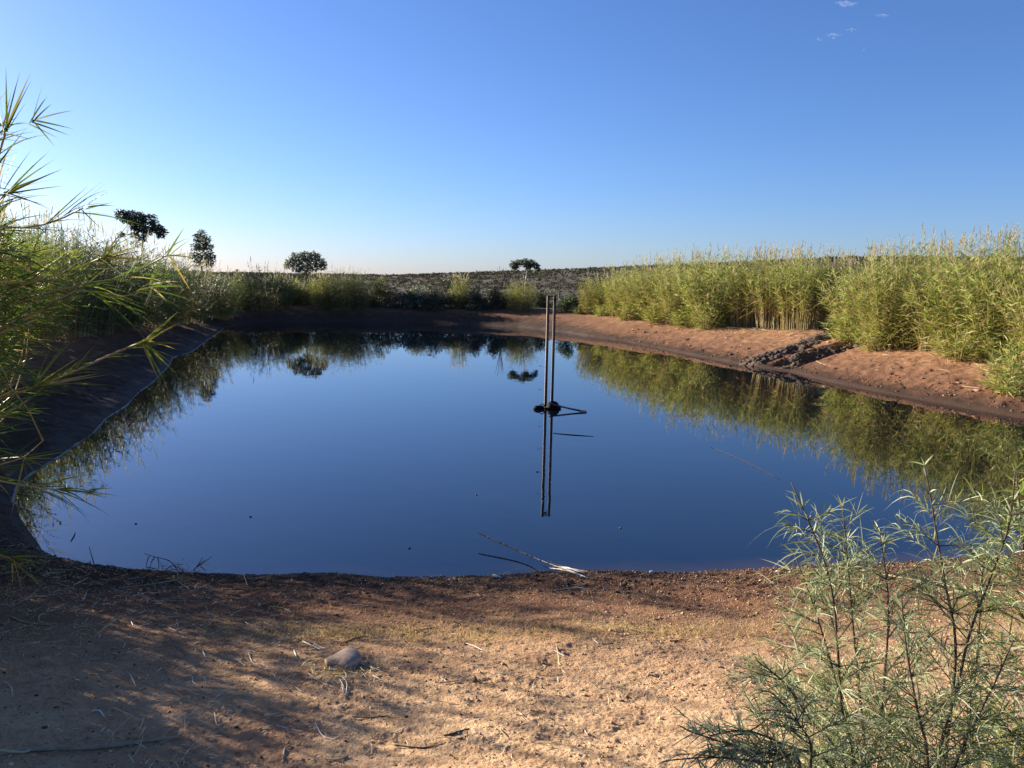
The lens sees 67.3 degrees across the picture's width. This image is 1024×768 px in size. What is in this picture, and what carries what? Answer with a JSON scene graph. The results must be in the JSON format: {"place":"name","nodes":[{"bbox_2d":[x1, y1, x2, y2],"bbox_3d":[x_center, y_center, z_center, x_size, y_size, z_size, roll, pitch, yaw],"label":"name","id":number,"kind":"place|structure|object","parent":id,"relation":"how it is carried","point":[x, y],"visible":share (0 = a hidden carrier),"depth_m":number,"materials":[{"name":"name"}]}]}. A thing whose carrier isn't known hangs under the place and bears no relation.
{"place":"outdoors","nodes":[
{"label":"outdoors","id":0,"kind":"place"},
{"bbox_2d":[0,257,1023,767],"bbox_3d":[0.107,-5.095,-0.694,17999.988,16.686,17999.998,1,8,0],"label":"ground","id":1,"kind":"structure","parent":0,"point":[78,413],"depth_m":4.50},
{"bbox_2d":[0,421,44,483],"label":"giant reed","id":2,"kind":"object","parent":1,"relation":"on","point":[11,449],"visible":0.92,"depth_m":2.64,"materials":[{"name":"green plant"}]},
{"bbox_2d":[0,198,52,379],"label":"giant reed","id":3,"kind":"object","parent":1,"relation":"on","point":[3,215],"visible":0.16,"depth_m":13.34,"materials":[{"name":"green plant"}]},
{"bbox_2d":[0,212,58,343],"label":"giant reed","id":4,"kind":"object","parent":1,"relation":"on","point":[28,279],"visible":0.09,"depth_m":17.76,"materials":[{"name":"green plant"}]},
{"bbox_2d":[0,98,58,251],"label":"giant reed","id":5,"kind":"object","parent":1,"relation":"on","point":[3,163],"visible":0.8,"depth_m":3.03,"materials":[{"name":"green plant"}]},
{"bbox_2d":[0,317,68,450],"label":"giant reed","id":6,"kind":"object","parent":1,"relation":"on","point":[11,371],"visible":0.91,"depth_m":3.17,"materials":[{"name":"green plant"}]},
{"bbox_2d":[9,201,88,309],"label":"giant reed","id":7,"kind":"object","parent":1,"relation":"on","point":[48,215],"visible":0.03,"depth_m":24.26,"materials":[{"name":"green plant"}]},
{"bbox_2d":[0,219,99,459],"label":"giant reed","id":8,"kind":"object","parent":1,"relation":"on","point":[10,260],"visible":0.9,"depth_m":3.36,"materials":[{"name":"green plant"}]},
{"bbox_2d":[0,194,103,341],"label":"giant reed","id":9,"kind":"object","parent":1,"relation":"on","point":[48,331],"visible":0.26,"depth_m":19.60,"materials":[{"name":"green plant"}]},
{"bbox_2d":[10,206,123,341],"bbox_3d":[-12.599,-3.003,21.299,3.140,3.932,3.309,8,10,39],"label":"giant reed","id":10,"kind":"object","parent":1,"relation":"on","point":[78,326],"visible":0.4,"depth_m":21.39,"materials":[{"name":"green plant"}]},
{"bbox_2d":[33,210,120,288],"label":"giant reed","id":11,"kind":"object","parent":1,"relation":"on","point":[80,240],"visible":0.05,"depth_m":26.04,"materials":[{"name":"green plant"}]},
{"bbox_2d":[0,735,178,755],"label":"dry cane","id":12,"kind":"object","parent":1,"relation":"on","point":[75,748],"visible":1,"depth_m":3.07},
{"bbox_2d":[40,210,139,335],"bbox_3d":[-12.973,-3.234,23.345,3.309,3.978,3.140,-5,10,-37],"label":"giant reed","id":13,"kind":"object","parent":1,"relation":"on","point":[108,325],"visible":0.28,"depth_m":23.36,"materials":[{"name":"green plant"}]},
{"bbox_2d":[0,73,202,615],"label":"giant reed","id":14,"kind":"object","parent":1,"relation":"on","point":[16,186],"visible":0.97,"depth_m":3.15,"materials":[{"name":"green plant"}]},
{"bbox_2d":[56,224,170,332],"bbox_3d":[-12.895,-3.376,24.938,3.140,3.862,3.309,2,8,4],"label":"giant reed","id":15,"kind":"object","parent":1,"relation":"on","point":[134,317],"visible":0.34,"depth_m":25.05,"materials":[{"name":"green plant"}]},
{"bbox_2d":[87,221,168,301],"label":"giant reed","id":16,"kind":"object","parent":1,"relation":"on","point":[145,248],"visible":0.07,"depth_m":30.60,"materials":[{"name":"green plant"}]},
{"bbox_2d":[86,234,189,329],"bbox_3d":[-13.158,-3.545,27.151,3.140,3.574,3.309,4,8,21],"label":"giant reed","id":17,"kind":"object","parent":1,"relation":"on","point":[154,319],"visible":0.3,"depth_m":27.26,"materials":[{"name":"green plant"}]},
{"bbox_2d":[113,208,169,251],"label":"gum tree","id":18,"kind":"object","parent":1,"relation":"on","point":[136,218],"visible":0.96,"depth_m":49.03,"materials":[{"name":"green plant"}]},
{"bbox_2d":[128,243,206,326],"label":"giant reed","id":19,"kind":"object","parent":1,"relation":"on","point":[175,317],"visible":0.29,"depth_m":30.13,"materials":[{"name":"green plant"}]},
{"bbox_2d":[142,554,211,574],"bbox_3d":[-2.722,1.474,6.324,0.579,0.224,0.360,1,8,0],"label":"twig pile","id":20,"kind":"object","parent":1,"relation":"on","point":[198,565],"visible":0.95,"depth_m":6.26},
{"bbox_2d":[147,254,223,325],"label":"giant reed","id":21,"kind":"object","parent":1,"relation":"on","point":[198,311],"visible":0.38,"depth_m":32.59,"materials":[{"name":"green plant"}]},
{"bbox_2d":[188,229,216,276],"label":"gum tree","id":22,"kind":"object","parent":1,"relation":"on","point":[202,246],"visible":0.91,"depth_m":43.41,"materials":[{"name":"green plant"}]},
{"bbox_2d":[175,257,233,317],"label":"giant reed","id":23,"kind":"object","parent":1,"relation":"on","point":[215,307],"visible":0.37,"depth_m":36.24,"materials":[{"name":"green plant"}]},
{"bbox_2d":[190,264,244,298],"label":"giant reed","id":24,"kind":"object","parent":1,"relation":"on","point":[218,278],"visible":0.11,"depth_m":40.62,"materials":[{"name":"green plant"}]},
{"bbox_2d":[198,266,250,319],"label":"giant reed","id":25,"kind":"object","parent":1,"relation":"on","point":[230,307],"visible":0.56,"depth_m":37.63,"materials":[{"name":"green plant"}]},
{"bbox_2d":[227,272,253,308],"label":"giant reed","id":26,"kind":"object","parent":1,"relation":"on","point":[242,301],"visible":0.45,"depth_m":41.27,"materials":[{"name":"green plant"}]},
{"bbox_2d":[237,256,285,310],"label":"giant reed","id":27,"kind":"object","parent":1,"relation":"on","point":[256,302],"visible":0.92,"depth_m":41.43,"materials":[{"name":"green plant"}]},
{"bbox_2d":[264,268,299,308],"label":"giant reed","id":28,"kind":"object","parent":1,"relation":"on","point":[286,299],"visible":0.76,"depth_m":42.73,"materials":[{"name":"green plant"}]},
{"bbox_2d":[285,278,320,304],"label":"giant reed","id":29,"kind":"object","parent":1,"relation":"on","point":[305,299],"visible":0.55,"depth_m":44.37,"materials":[{"name":"green plant"}]},
{"bbox_2d":[283,250,326,288],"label":"gum tree","id":30,"kind":"object","parent":1,"relation":"on","point":[294,260],"visible":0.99,"depth_m":48.37,"materials":[{"name":"green plant"}]},
{"bbox_2d":[305,270,334,308],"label":"giant reed","id":31,"kind":"object","parent":1,"relation":"on","point":[317,302],"visible":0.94,"depth_m":43.24,"materials":[{"name":"green plant"}]},
{"bbox_2d":[315,263,366,310],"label":"giant reed","id":32,"kind":"object","parent":1,"relation":"on","point":[335,297],"visible":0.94,"depth_m":43.22,"materials":[{"name":"green plant"}]},
{"bbox_2d":[324,647,361,669],"bbox_3d":[-0.886,1.470,4.075,0.180,0.076,0.156,-6,11,-44],"label":"flat rock","id":33,"kind":"object","parent":1,"relation":"on","point":[348,657],"visible":0.85,"depth_m":4.05,"materials":[{"name":"stone"}]},
{"bbox_2d":[340,269,381,309],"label":"giant reed","id":34,"kind":"object","parent":1,"relation":"on","point":[361,301],"visible":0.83,"depth_m":43.76,"materials":[{"name":"green plant"}]},
{"bbox_2d":[371,277,391,303],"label":"shrub","id":35,"kind":"object","parent":1,"relation":"on","point":[377,293],"visible":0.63,"depth_m":46.53,"materials":[{"name":"green plant"}]},
{"bbox_2d":[381,290,402,307],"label":"shrub","id":36,"kind":"object","parent":1,"relation":"on","point":[392,299],"visible":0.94,"depth_m":44.65,"materials":[{"name":"green plant"}]},
{"bbox_2d":[389,289,422,309],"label":"shrub","id":37,"kind":"object","parent":1,"relation":"on","point":[405,297],"visible":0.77,"depth_m":44.64,"materials":[{"name":"green plant"}]},
{"bbox_2d":[396,282,431,308],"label":"saltbush","id":38,"kind":"object","parent":1,"relation":"on","point":[420,293],"visible":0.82,"depth_m":44.63,"materials":[{"name":"green plant"}]},
{"bbox_2d":[419,284,444,310],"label":"shrub","id":39,"kind":"object","parent":1,"relation":"on","point":[434,300],"visible":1,"depth_m":44.18,"materials":[{"name":"green plant"}]},
{"bbox_2d":[437,291,459,308],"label":"shrub","id":40,"kind":"object","parent":1,"relation":"on","point":[449,299],"visible":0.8,"depth_m":45.01,"materials":[{"name":"green plant"}]},
{"bbox_2d":[447,272,474,308],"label":"giant reed","id":41,"kind":"object","parent":1,"relation":"on","point":[461,294],"visible":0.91,"depth_m":44.88,"materials":[{"name":"green plant"}]},
{"bbox_2d":[464,286,487,310],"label":"shrub","id":42,"kind":"object","parent":1,"relation":"on","point":[478,298],"visible":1,"depth_m":44.16,"materials":[{"name":"green plant"}]},
{"bbox_2d":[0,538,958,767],"bbox_3d":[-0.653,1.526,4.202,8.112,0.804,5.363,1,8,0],"label":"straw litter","id":43,"kind":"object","parent":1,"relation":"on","point":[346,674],"visible":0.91,"depth_m":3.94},
{"bbox_2d":[484,286,504,309],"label":"shrub","id":44,"kind":"object","parent":1,"relation":"on","point":[495,299],"visible":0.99,"depth_m":44.14,"materials":[{"name":"green plant"}]},
{"bbox_2d":[0,559,1023,767],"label":"soil crumbs","id":45,"kind":"object","parent":1,"relation":"on","point":[474,679],"visible":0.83,"depth_m":4.34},
{"bbox_2d":[0,326,1023,767],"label":"soil clods","id":46,"kind":"object","parent":1,"relation":"on","point":[540,570],"visible":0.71,"depth_m":6.14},
{"bbox_2d":[198,601,830,649],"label":"short grass","id":47,"kind":"structure","parent":1,"relation":"on","point":[405,631],"depth_m":4.70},
{"bbox_2d":[502,275,542,311],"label":"giant reed","id":48,"kind":"object","parent":1,"relation":"on","point":[519,300],"visible":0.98,"depth_m":43.48,"materials":[{"name":"green plant"}]},
{"bbox_2d":[509,258,540,299],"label":"gum tree","id":49,"kind":"object","parent":1,"relation":"on","point":[527,264],"visible":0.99,"depth_m":46.46,"materials":[{"name":"green plant"}]},
{"bbox_2d":[226,285,847,308],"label":"plain scrub","id":50,"kind":"object","parent":1,"relation":"on","point":[395,289],"visible":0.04,"depth_m":96.43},
{"bbox_2d":[528,290,551,307],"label":"shrub","id":51,"kind":"object","parent":1,"relation":"on","point":[540,304],"visible":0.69,"depth_m":46.08,"materials":[{"name":"green plant"}]},
{"bbox_2d":[539,295,555,406],"bbox_3d":[0.673,-0.027,15.125,0.299,3.408,0.074,2,8,3],"label":"gauge frame","id":52,"kind":"object","parent":1,"relation":"on","point":[549,298],"visible":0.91,"depth_m":15.00,"materials":[{"name":"metal"}]},
{"bbox_2d":[556,293,576,312],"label":"shrub","id":53,"kind":"object","parent":1,"relation":"on","point":[567,302],"visible":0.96,"depth_m":41.74,"materials":[{"name":"green plant"}]},
{"bbox_2d":[136,255,1023,289],"bbox_3d":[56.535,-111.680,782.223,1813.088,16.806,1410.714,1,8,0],"label":"hillside scrub","id":54,"kind":"object","parent":1,"relation":"on","point":[477,277],"visible":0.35,"depth_m":208.41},
{"bbox_2d":[575,270,610,314],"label":"giant reed","id":55,"kind":"object","parent":1,"relation":"on","point":[587,296],"visible":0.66,"depth_m":40.38,"materials":[{"name":"green plant"}]},
{"bbox_2d":[583,262,631,314],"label":"giant reed","id":56,"kind":"object","parent":1,"relation":"on","point":[598,297],"visible":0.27,"depth_m":39.85,"materials":[{"name":"green plant"}]},
{"bbox_2d":[597,262,635,316],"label":"giant reed","id":57,"kind":"object","parent":1,"relation":"on","point":[611,302],"visible":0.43,"depth_m":38.48,"materials":[{"name":"green plant"}]},
{"bbox_2d":[610,300,640,320],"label":"giant reed","id":58,"kind":"object","parent":1,"relation":"on","point":[626,316],"visible":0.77,"depth_m":36.42,"materials":[{"name":"green plant"}]},
{"bbox_2d":[606,254,660,317],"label":"giant reed","id":59,"kind":"object","parent":1,"relation":"on","point":[620,294],"visible":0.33,"depth_m":37.00,"materials":[{"name":"green plant"}]},
{"bbox_2d":[616,251,683,320],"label":"giant reed","id":60,"kind":"object","parent":1,"relation":"on","point":[639,297],"visible":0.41,"depth_m":35.91,"materials":[{"name":"green plant"}]},
{"bbox_2d":[637,299,672,324],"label":"giant reed","id":61,"kind":"object","parent":1,"relation":"on","point":[649,317],"visible":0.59,"depth_m":34.34,"materials":[{"name":"green plant"}]},
{"bbox_2d":[637,248,696,321],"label":"giant reed","id":62,"kind":"object","parent":1,"relation":"on","point":[652,289],"visible":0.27,"depth_m":34.93,"materials":[{"name":"green plant"}]},
{"bbox_2d":[648,246,715,324],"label":"giant reed","id":63,"kind":"object","parent":1,"relation":"on","point":[667,307],"visible":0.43,"depth_m":33.44,"materials":[{"name":"green plant"}]},
{"bbox_2d":[666,306,704,327],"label":"giant reed","id":64,"kind":"object","parent":1,"relation":"on","point":[677,321],"visible":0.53,"depth_m":32.63,"materials":[{"name":"green plant"}]},
{"bbox_2d":[663,251,729,325],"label":"giant reed","id":65,"kind":"object","parent":1,"relation":"on","point":[699,285],"visible":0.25,"depth_m":32.77,"materials":[{"name":"green plant"}]},
{"bbox_2d":[687,243,714,281],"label":"giant reed","id":66,"kind":"object","parent":1,"relation":"on","point":[693,259],"visible":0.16,"depth_m":36.32,"materials":[{"name":"green plant"}]},
{"bbox_2d":[664,242,749,327],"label":"giant reed","id":67,"kind":"object","parent":1,"relation":"on","point":[720,293],"visible":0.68,"depth_m":31.74,"materials":[{"name":"green plant"}]},
{"bbox_2d":[682,302,733,330],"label":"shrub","id":68,"kind":"object","parent":1,"relation":"on","point":[706,321],"visible":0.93,"depth_m":31.09,"materials":[{"name":"green plant"}]},
{"bbox_2d":[706,242,749,319],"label":"giant reed","id":69,"kind":"object","parent":1,"relation":"on","point":[725,264],"visible":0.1,"depth_m":36.51,"materials":[{"name":"green plant"}]},
{"bbox_2d":[718,245,767,320],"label":"giant reed","id":70,"kind":"object","parent":1,"relation":"on","point":[752,275],"visible":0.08,"depth_m":34.14,"materials":[{"name":"green plant"}]},
{"bbox_2d":[718,242,778,327],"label":"giant reed","id":71,"kind":"object","parent":1,"relation":"on","point":[736,300],"visible":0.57,"depth_m":30.80,"materials":[{"name":"green plant"}]},
{"bbox_2d":[746,241,789,320],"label":"giant reed","id":72,"kind":"object","parent":1,"relation":"on","point":[763,257],"visible":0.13,"depth_m":35.06,"materials":[{"name":"green plant"}]},
{"bbox_2d":[739,242,806,329],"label":"giant reed","id":73,"kind":"object","parent":1,"relation":"on","point":[761,303],"visible":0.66,"depth_m":29.51,"materials":[{"name":"green plant"}]},
{"bbox_2d":[655,659,897,767],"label":"wattle bush","id":74,"kind":"object","parent":1,"relation":"on","point":[732,756],"visible":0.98,"depth_m":2.06,"materials":[{"name":"green plant"}]},
{"bbox_2d":[738,331,838,366],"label":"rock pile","id":75,"kind":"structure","parent":1,"relation":"on","point":[778,353],"depth_m":24.32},
{"bbox_2d":[760,240,826,326],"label":"giant reed","id":76,"kind":"object","parent":1,"relation":"on","point":[782,266],"visible":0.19,"depth_m":29.70,"materials":[{"name":"green plant"}]},
{"bbox_2d":[767,238,834,329],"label":"giant reed","id":77,"kind":"object","parent":1,"relation":"on","point":[797,306],"visible":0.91,"depth_m":28.27,"materials":[{"name":"green plant"}]},
{"bbox_2d":[775,343,860,368],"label":"mud ridge","id":78,"kind":"structure","parent":1,"relation":"on","point":[796,360],"depth_m":23.83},
{"bbox_2d":[800,241,863,328],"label":"giant reed","id":79,"kind":"object","parent":1,"relation":"on","point":[823,320],"visible":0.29,"depth_m":28.46,"materials":[{"name":"green plant"}]},
{"bbox_2d":[675,483,1000,767],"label":"wattle bush","id":80,"kind":"object","parent":1,"relation":"on","point":[835,668],"visible":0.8,"depth_m":2.43,"materials":[{"name":"green plant"}]},
{"bbox_2d":[817,313,860,344],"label":"giant reed","id":81,"kind":"object","parent":1,"relation":"on","point":[838,335],"visible":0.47,"depth_m":24.57,"materials":[{"name":"green plant"}]},
{"bbox_2d":[829,246,858,319],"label":"giant reed","id":82,"kind":"object","parent":1,"relation":"on","point":[842,260],"visible":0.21,"depth_m":41.33,"materials":[{"name":"green plant"}]},
{"bbox_2d":[812,239,908,341],"bbox_3d":[11.201,-2.877,24.564,3.194,3.490,3.513,7,10,37],"label":"giant reed","id":83,"kind":"object","parent":1,"relation":"on","point":[843,299],"visible":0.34,"depth_m":24.54,"materials":[{"name":"green plant"}]},
{"bbox_2d":[848,238,895,301],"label":"giant reed","id":84,"kind":"object","parent":1,"relation":"on","point":[878,264],"visible":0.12,"depth_m":29.72,"materials":[{"name":"green plant"}]},
{"bbox_2d":[830,244,921,345],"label":"giant reed","id":85,"kind":"object","parent":1,"relation":"on","point":[855,293],"visible":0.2,"depth_m":23.95,"materials":[{"name":"green plant"}]},
{"bbox_2d":[846,319,908,351],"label":"giant reed","id":86,"kind":"object","parent":1,"relation":"on","point":[870,344],"visible":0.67,"depth_m":22.73,"materials":[{"name":"green plant"}]},
{"bbox_2d":[844,234,945,349],"bbox_3d":[11.485,-2.676,22.845,3.073,3.584,3.213,8,10,42],"label":"giant reed","id":87,"kind":"object","parent":1,"relation":"on","point":[885,271],"visible":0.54,"depth_m":22.62,"materials":[{"name":"green plant"}]},
{"bbox_2d":[847,240,964,351],"bbox_3d":[11.614,-2.526,22.437,3.440,3.418,3.127,7,10,36],"label":"giant reed","id":88,"kind":"object","parent":1,"relation":"on","point":[902,331],"visible":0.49,"depth_m":22.20,"materials":[{"name":"green plant"}]},
{"bbox_2d":[877,224,957,280],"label":"giant reed","id":89,"kind":"object","parent":1,"relation":"on","point":[907,260],"visible":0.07,"depth_m":28.04,"materials":[{"name":"green plant"}]},
{"bbox_2d":[821,454,1023,767],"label":"wattle bush","id":90,"kind":"object","parent":1,"relation":"on","point":[966,734],"visible":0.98,"depth_m":2.32,"materials":[{"name":"green plant"}]},
{"bbox_2d":[885,227,973,331],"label":"giant reed","id":91,"kind":"object","parent":1,"relation":"on","point":[939,249],"visible":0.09,"depth_m":22.79,"materials":[{"name":"green plant"}]},
{"bbox_2d":[892,233,1003,353],"bbox_3d":[12.107,-2.445,21.313,2.957,3.449,3.092,4,8,22],"label":"giant reed","id":92,"kind":"object","parent":1,"relation":"on","point":[920,324],"visible":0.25,"depth_m":21.27,"materials":[{"name":"green plant"}]},
{"bbox_2d":[928,230,979,285],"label":"giant reed","id":93,"kind":"object","parent":1,"relation":"on","point":[944,249],"visible":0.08,"depth_m":26.90,"materials":[{"name":"green plant"}]},
{"bbox_2d":[920,323,996,362],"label":"giant reed","id":94,"kind":"object","parent":1,"relation":"on","point":[950,353],"visible":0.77,"depth_m":19.80,"materials":[{"name":"green plant"}]},
{"bbox_2d":[896,226,1023,356],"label":"giant reed","id":95,"kind":"object","parent":1,"relation":"on","point":[929,318],"visible":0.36,"depth_m":20.42,"materials":[{"name":"green plant"}]},
{"bbox_2d":[927,226,1023,356],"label":"giant reed","id":96,"kind":"object","parent":1,"relation":"on","point":[973,325],"visible":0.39,"depth_m":19.57,"materials":[{"name":"green plant"}]},
{"bbox_2d":[930,459,1023,767],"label":"wattle bush","id":97,"kind":"object","parent":1,"relation":"on","point":[1021,611],"visible":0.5,"depth_m":2.51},
{"bbox_2d":[946,222,1023,356],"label":"giant reed","id":98,"kind":"object","parent":1,"relation":"on","point":[983,283],"visible":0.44,"depth_m":19.39,"materials":[{"name":"green plant"}]},
{"bbox_2d":[953,331,1016,362],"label":"giant reed","id":99,"kind":"object","parent":1,"relation":"on","point":[978,354],"visible":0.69,"depth_m":19.19,"materials":[{"name":"green plant"}]},
{"bbox_2d":[968,221,1020,275],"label":"giant reed","id":100,"kind":"object","parent":1,"relation":"on","point":[998,238],"visible":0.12,"depth_m":26.15,"materials":[{"name":"green plant"}]},
{"bbox_2d":[971,351,1023,397],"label":"giant reed","id":101,"kind":"object","parent":1,"relation":"on","point":[1019,384],"visible":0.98,"depth_m":16.45,"materials":[{"name":"green plant"}]},
{"bbox_2d":[975,253,1023,368],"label":"giant reed","id":102,"kind":"object","parent":1,"relation":"on","point":[1018,323],"visible":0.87,"depth_m":17.83,"materials":[{"name":"green plant"}]},
{"bbox_2d":[982,331,1023,385],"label":"giant reed","id":103,"kind":"object","parent":1,"relation":"on","point":[1009,353],"visible":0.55,"depth_m":16.86,"materials":[{"name":"green plant"}]},
{"bbox_2d":[0,0,1023,274],"label":"sky","id":104,"kind":"structure","parent":0,"point":[384,137],"materials":[{"name":"blue"}]},
{"bbox_2d":[14,322,1023,577],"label":"water","id":105,"kind":"structure","parent":0,"point":[344,448],"depth_m":10.63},
{"bbox_2d":[11,328,223,502],"bbox_3d":[-9.484,-0.624,21.669,0.467,0.057,28.338,-1,8,-16],"label":"foam line","id":106,"kind":"object","parent":105,"relation":"on","point":[28,475],"visible":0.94,"depth_m":11.14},
{"bbox_2d":[479,533,587,578],"bbox_3d":[0.221,1.522,6.793,0.210,0.146,1.502,-5,10,-37],"label":"fallen cane","id":107,"kind":"object","parent":105,"relation":"on","point":[563,568],"visible":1,"depth_m":6.64,"materials":[{"name":"plant"}]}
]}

